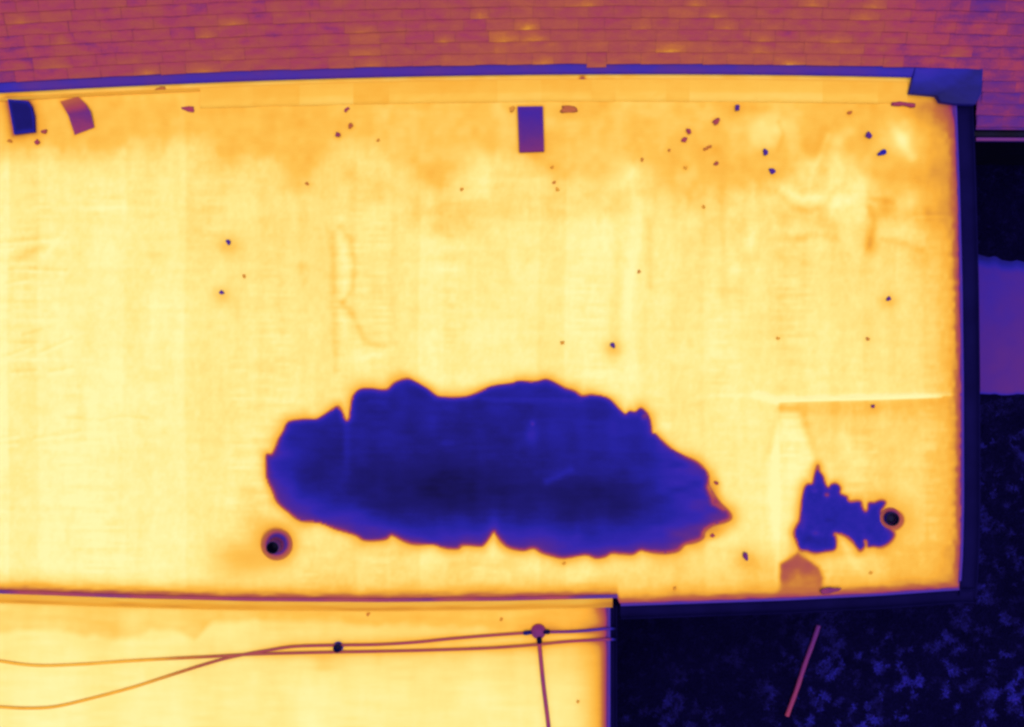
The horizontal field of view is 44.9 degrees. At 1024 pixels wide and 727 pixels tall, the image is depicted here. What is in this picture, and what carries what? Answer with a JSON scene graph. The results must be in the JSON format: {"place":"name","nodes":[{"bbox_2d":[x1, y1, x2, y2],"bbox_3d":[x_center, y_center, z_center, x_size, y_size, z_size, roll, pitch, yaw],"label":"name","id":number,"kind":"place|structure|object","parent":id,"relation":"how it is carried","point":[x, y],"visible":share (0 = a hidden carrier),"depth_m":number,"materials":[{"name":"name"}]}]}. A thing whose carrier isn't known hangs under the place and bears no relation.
{"place":"outdoors","nodes":[
{"label":"outdoors","id":0,"kind":"place"},
{"bbox_2d":[8,99,35,134],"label":"loose roof shingle","id":1,"kind":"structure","parent":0,"point":[23,117],"depth_m":13.75,"materials":[{"name":"blue"}]},
{"bbox_2d":[608,165,1023,726],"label":"ground","id":2,"kind":"structure","parent":0,"point":[987,396],"depth_m":17.00,"materials":[{"name":"black plant"}]},
{"bbox_2d":[0,0,1023,726],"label":"house","id":3,"kind":"structure","parent":2,"relation":"on","point":[158,390],"depth_m":13.80,"materials":[{"name":"paint"}]},
{"bbox_2d":[60,97,93,134],"bbox_3d":[-4.823,-2.782,13.773,0.274,0.045,0.416,-23,90,0],"label":"bent sheet","id":4,"kind":"object","parent":3,"relation":"on","point":[78,112],"visible":1,"depth_m":13.77,"materials":[{"name":"purple metal"}]},
{"bbox_2d":[155,86,165,89],"bbox_3d":[-3.917,-3.060,13.793,0.124,0.008,0.052,0,90,0],"label":"leaf scrap","id":5,"kind":"object","parent":3,"relation":"on","point":[161,88],"visible":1,"depth_m":13.79,"materials":[{"name":"orange plant"}]},
{"bbox_2d":[181,106,193,111],"bbox_3d":[-3.612,-2.834,13.791,0.153,0.011,0.066,5,90,0],"label":"leaf scrap","id":6,"kind":"object","parent":3,"relation":"on","point":[189,108],"visible":1,"depth_m":13.79,"materials":[{"name":"pink plant"}]},
{"bbox_2d":[0,632,522,709],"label":"cable","id":7,"kind":"object","parent":3,"relation":"attached to","point":[253,652],"visible":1,"depth_m":13.93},
{"bbox_2d":[0,638,617,666],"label":"cable","id":8,"kind":"object","parent":3,"relation":"attached to","point":[306,652],"visible":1,"depth_m":13.93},
{"bbox_2d":[266,379,730,557],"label":"puddle","id":9,"kind":"object","parent":3,"relation":"on","point":[549,467],"visible":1,"depth_m":13.79,"materials":[{"name":"liquid"}]},
{"bbox_2d":[518,106,543,152],"bbox_3d":[0.209,-2.602,13.772,0.293,0.048,0.509,0,90,0],"label":"paver","id":10,"kind":"object","parent":3,"relation":"on","point":[530,127],"visible":1,"depth_m":13.75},
{"bbox_2d":[523,624,549,643],"bbox_3d":[0.277,3.022,13.916,0.264,0.061,0.204,32,90,0],"label":"junction box","id":11,"kind":"object","parent":3,"relation":"attached to","point":[538,632],"visible":1,"depth_m":13.90,"materials":[{"name":"purple plastic"}]},
{"bbox_2d":[537,643,550,726],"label":"cable","id":12,"kind":"object","parent":3,"relation":"on","point":[543,685],"visible":1,"depth_m":13.92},
{"bbox_2d":[560,105,577,112],"bbox_3d":[0.633,-2.830,13.788,0.201,0.018,0.086,0,90,0],"label":"leaf scrap","id":13,"kind":"object","parent":3,"relation":"on","point":[568,108],"visible":1,"depth_m":13.78,"materials":[{"name":"orange plant"}]},
{"bbox_2d":[550,627,617,632],"bbox_3d":[0.883,3.028,14.529,0.900,1.249,0.248,15,90,0],"label":"cable","id":14,"kind":"object","parent":3,"relation":"attached to","point":[588,630],"visible":0.98,"depth_m":13.93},
{"bbox_2d":[712,118,719,124],"bbox_3d":[2.278,-2.695,13.779,0.092,0.037,0.059,-41,90,0],"label":"pebble","id":15,"kind":"object","parent":3,"relation":"on","point":[716,121],"visible":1,"depth_m":13.76,"materials":[{"name":"stone"}]},
{"bbox_2d":[743,552,747,560],"bbox_3d":[2.598,2.147,13.772,0.057,0.051,0.101,-19,90,0],"label":"pebble","id":16,"kind":"object","parent":3,"relation":"on","point":[745,555],"visible":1,"depth_m":13.76,"materials":[{"name":"purple stone"}]},
{"bbox_2d":[769,168,775,173],"bbox_3d":[2.898,-2.146,13.781,0.063,0.031,0.072,-27,90,0],"label":"pebble","id":17,"kind":"object","parent":3,"relation":"on","point":[772,170],"visible":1,"depth_m":13.77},
{"bbox_2d":[820,587,841,593],"bbox_3d":[3.543,2.518,13.756,0.250,0.029,0.070,-6,90,0],"label":"clod","id":18,"kind":"object","parent":3,"relation":"on","point":[828,590],"visible":1,"depth_m":13.75,"materials":[{"name":"purple soil"}]},
{"bbox_2d":[796,470,893,552],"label":"puddle","id":19,"kind":"object","parent":3,"relation":"on","point":[826,513],"visible":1,"depth_m":13.79,"materials":[{"name":"liquid"}]},
{"bbox_2d":[865,131,871,137],"bbox_3d":[3.972,-2.539,13.777,0.075,0.039,0.068,33,90,0],"label":"pebble","id":20,"kind":"object","parent":3,"relation":"on","point":[868,134],"visible":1,"depth_m":13.76,"materials":[{"name":"purple stone"}]},
{"bbox_2d":[877,149,886,155],"bbox_3d":[4.117,-2.344,13.779,0.110,0.035,0.058,-25,90,0],"label":"pebble","id":21,"kind":"object","parent":3,"relation":"on","point":[883,152],"visible":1,"depth_m":13.77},
{"bbox_2d":[891,101,915,107],"bbox_3d":[4.353,-2.881,13.777,0.260,0.055,0.061,4,90,0],"label":"stick","id":22,"kind":"object","parent":3,"relation":"on","point":[910,105],"visible":1,"depth_m":13.76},
{"bbox_2d":[785,625,820,716],"bbox_3d":[3.978,4.203,16.945,0.068,0.072,1.314,19,90,0],"label":"pole","id":23,"kind":"object","parent":2,"relation":"on","point":[802,671],"visible":1,"depth_m":16.92,"materials":[{"name":"purple metal"}]},
{"bbox_2d":[978,254,1023,394],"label":"patio","id":24,"kind":"structure","parent":2,"relation":"on","point":[1001,303],"depth_m":16.95,"materials":[{"name":"concrete"}]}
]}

